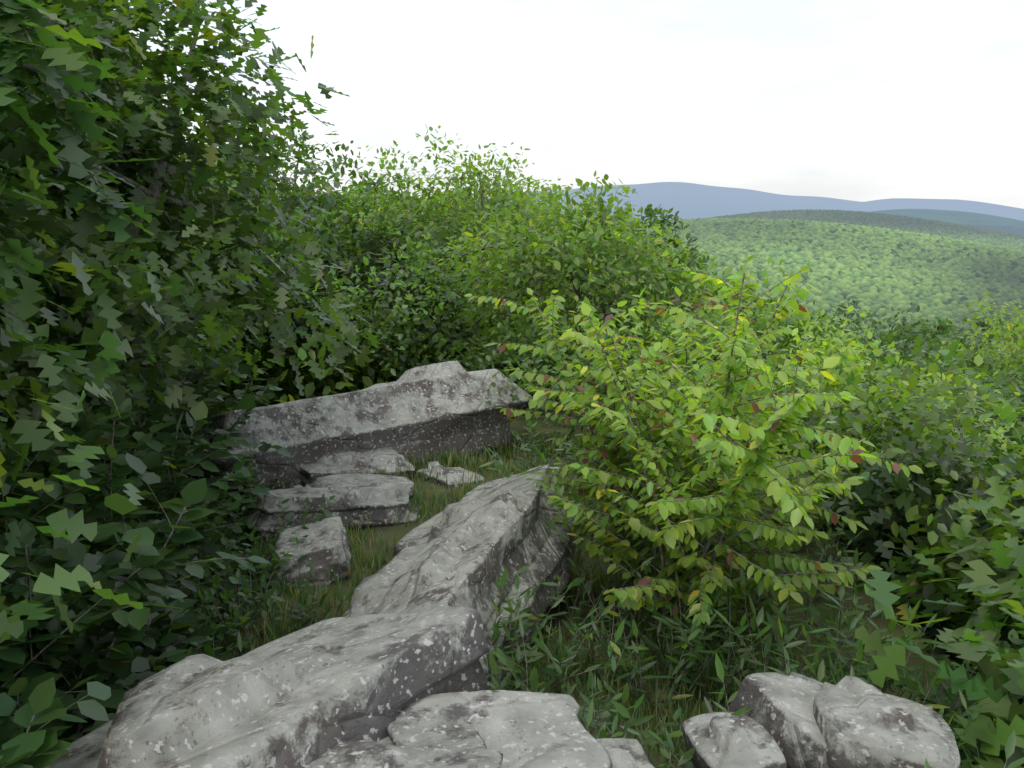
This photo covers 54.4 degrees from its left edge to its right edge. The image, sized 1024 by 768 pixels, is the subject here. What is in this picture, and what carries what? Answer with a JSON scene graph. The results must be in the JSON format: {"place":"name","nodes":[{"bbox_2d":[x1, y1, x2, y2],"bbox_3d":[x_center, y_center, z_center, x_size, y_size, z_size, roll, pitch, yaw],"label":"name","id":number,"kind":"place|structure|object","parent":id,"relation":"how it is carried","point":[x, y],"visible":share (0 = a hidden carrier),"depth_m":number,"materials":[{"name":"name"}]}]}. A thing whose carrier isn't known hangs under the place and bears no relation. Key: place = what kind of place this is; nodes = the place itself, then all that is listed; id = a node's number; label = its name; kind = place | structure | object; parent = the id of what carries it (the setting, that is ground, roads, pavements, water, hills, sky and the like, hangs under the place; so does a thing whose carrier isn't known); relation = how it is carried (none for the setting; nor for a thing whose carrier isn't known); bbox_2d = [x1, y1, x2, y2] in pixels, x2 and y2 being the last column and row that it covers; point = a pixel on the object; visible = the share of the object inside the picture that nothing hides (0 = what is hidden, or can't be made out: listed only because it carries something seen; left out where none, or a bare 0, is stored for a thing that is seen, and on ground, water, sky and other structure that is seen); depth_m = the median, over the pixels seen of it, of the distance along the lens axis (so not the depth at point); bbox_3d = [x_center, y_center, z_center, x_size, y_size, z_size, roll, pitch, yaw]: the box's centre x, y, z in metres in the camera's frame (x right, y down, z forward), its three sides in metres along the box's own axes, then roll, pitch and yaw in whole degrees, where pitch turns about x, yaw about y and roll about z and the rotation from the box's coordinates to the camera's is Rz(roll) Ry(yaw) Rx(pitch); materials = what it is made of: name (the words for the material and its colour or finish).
{"place":"outdoors","nodes":[
{"label":"outdoors","id":0,"kind":"place"},
{"bbox_2d":[92,182,1023,767],"bbox_3d":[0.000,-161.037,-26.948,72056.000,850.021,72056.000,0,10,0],"label":"terrain","id":1,"kind":"structure","parent":0,"point":[690,200],"depth_m":6.60,"materials":[{"name":"green plant"}]},
{"bbox_2d":[0,1,107,238],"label":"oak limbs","id":2,"kind":"object","parent":1,"relation":"on","point":[95,166],"visible":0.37,"depth_m":3.00,"materials":[{"name":"green plant"}]},
{"bbox_2d":[0,318,291,767],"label":"broad shrub leaves","id":3,"kind":"object","parent":1,"relation":"on","point":[39,690],"visible":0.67,"depth_m":3.97,"materials":[{"name":"green plant"}]},
{"bbox_2d":[45,606,488,767],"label":"rock","id":4,"kind":"object","parent":1,"relation":"on","point":[305,697],"visible":0.77,"depth_m":2.75,"materials":[{"name":"grey stone"}]},
{"bbox_2d":[275,517,350,587],"bbox_3d":[-1.166,1.073,5.865,0.436,0.449,0.579,-2,10,-9],"label":"rock","id":5,"kind":"object","parent":1,"relation":"on","point":[323,546],"visible":0.62,"depth_m":5.67,"materials":[{"name":"grey stone"}]},
{"bbox_2d":[244,473,419,546],"bbox_3d":[-1.262,0.913,7.076,1.320,0.488,0.952,-5,11,-28],"label":"rock slab","id":6,"kind":"object","parent":1,"relation":"on","point":[357,496],"visible":0.68,"depth_m":6.77,"materials":[{"name":"grey stone"}]},
{"bbox_2d":[180,361,530,504],"bbox_3d":[-1.458,0.448,8.964,3.286,1.304,1.757,-6,11,-34],"label":"rock slab","id":7,"kind":"object","parent":1,"relation":"on","point":[420,410],"visible":0.56,"depth_m":8.33,"materials":[{"name":"grey stone"}]},
{"bbox_2d":[299,449,414,486],"bbox_3d":[-1.349,0.723,8.232,0.984,0.412,0.900,-4,10,-25],"label":"rock slab","id":8,"kind":"object","parent":1,"relation":"on","point":[356,461],"visible":0.32,"depth_m":7.96,"materials":[{"name":"grey stone"}]},
{"bbox_2d":[306,731,502,767],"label":"rock","id":9,"kind":"object","parent":1,"relation":"on","point":[458,749],"visible":0.59,"depth_m":2.60,"materials":[{"name":"grey stone"}]},
{"bbox_2d":[415,461,484,487],"bbox_3d":[-0.480,0.781,8.019,0.405,0.224,0.620,-6,11,-33],"label":"rock","id":10,"kind":"object","parent":1,"relation":"on","point":[450,473],"visible":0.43,"depth_m":7.95,"materials":[{"name":"grey stone"}]},
{"bbox_2d":[342,464,577,689],"bbox_3d":[-0.276,1.049,4.990,0.948,0.932,2.965,3,10,16],"label":"ridge rock","id":11,"kind":"object","parent":1,"relation":"on","point":[497,533],"visible":0.52,"depth_m":4.80,"materials":[{"name":"grey stone"}]},
{"bbox_2d":[393,467,573,555],"bbox_3d":[-0.144,0.857,6.162,0.746,0.525,1.534,3,10,20],"label":"ridge rock","id":12,"kind":"object","parent":1,"relation":"on","point":[466,504],"visible":0.13,"depth_m":5.78,"materials":[{"name":"grey stone"}]},
{"bbox_2d":[164,427,816,767],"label":"grass patch","id":13,"kind":"object","parent":1,"relation":"on","point":[454,459],"visible":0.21,"depth_m":5.26,"materials":[{"name":"green plant"}]},
{"bbox_2d":[387,690,611,767],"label":"rock","id":14,"kind":"object","parent":1,"relation":"on","point":[520,729],"visible":0.66,"depth_m":2.84,"materials":[{"name":"grey stone"}]},
{"bbox_2d":[0,26,1013,662],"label":"tree limbs","id":15,"kind":"object","parent":1,"relation":"on","point":[152,192],"depth_m":7.44,"materials":[{"name":"brown plant"}]},
{"bbox_2d":[0,0,1023,767],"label":"oak leaves","id":16,"kind":"object","parent":15,"relation":"attached to","point":[84,68],"visible":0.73,"depth_m":4.96,"materials":[{"name":"green plant"}]},
{"bbox_2d":[0,237,1023,767],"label":"shrub stems","id":17,"kind":"object","parent":1,"relation":"on","point":[682,607],"visible":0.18,"depth_m":4.66,"materials":[{"name":"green plant"}]},
{"bbox_2d":[10,226,1023,767],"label":"ovate shrub leaves","id":18,"kind":"object","parent":1,"relation":"on","point":[780,436],"visible":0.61,"depth_m":5.09,"materials":[{"name":"green plant"}]},
{"bbox_2d":[50,32,1023,656],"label":"bushes","id":19,"kind":"object","parent":1,"relation":"on","point":[356,224],"visible":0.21,"depth_m":12.93,"materials":[{"name":"green plant"}]},
{"bbox_2d":[106,409,1023,767],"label":"herb leaves","id":20,"kind":"object","parent":1,"relation":"on","point":[696,633],"visible":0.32,"depth_m":4.24,"materials":[{"name":"green plant"}]},
{"bbox_2d":[596,738,653,767],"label":"rock","id":21,"kind":"object","parent":1,"relation":"on","point":[626,753],"visible":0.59,"depth_m":2.83,"materials":[{"name":"grey stone"}]},
{"bbox_2d":[681,712,786,767],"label":"rock","id":22,"kind":"object","parent":1,"relation":"on","point":[721,740],"visible":0.96,"depth_m":3.02,"materials":[{"name":"grey stone"}]},
{"bbox_2d":[727,671,885,767],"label":"rock","id":23,"kind":"object","parent":1,"relation":"on","point":[781,711],"visible":0.4,"depth_m":3.31,"materials":[{"name":"grey stone"}]},
{"bbox_2d":[813,682,960,767],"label":"rock","id":24,"kind":"object","parent":1,"relation":"on","point":[857,730],"visible":0.87,"depth_m":3.08,"materials":[{"name":"grey stone"}]},
{"bbox_2d":[92,0,1023,208],"label":"sky","id":25,"kind":"structure","parent":0,"point":[853,100],"materials":[{"name":"white"}]},
{"bbox_2d":[639,209,1023,354],"bbox_3d":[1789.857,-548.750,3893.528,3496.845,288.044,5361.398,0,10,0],"label":"forest canopy","id":26,"kind":"object","parent":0,"point":[931,268],"depth_m":2568.59,"materials":[{"name":"green plant"}]}
]}

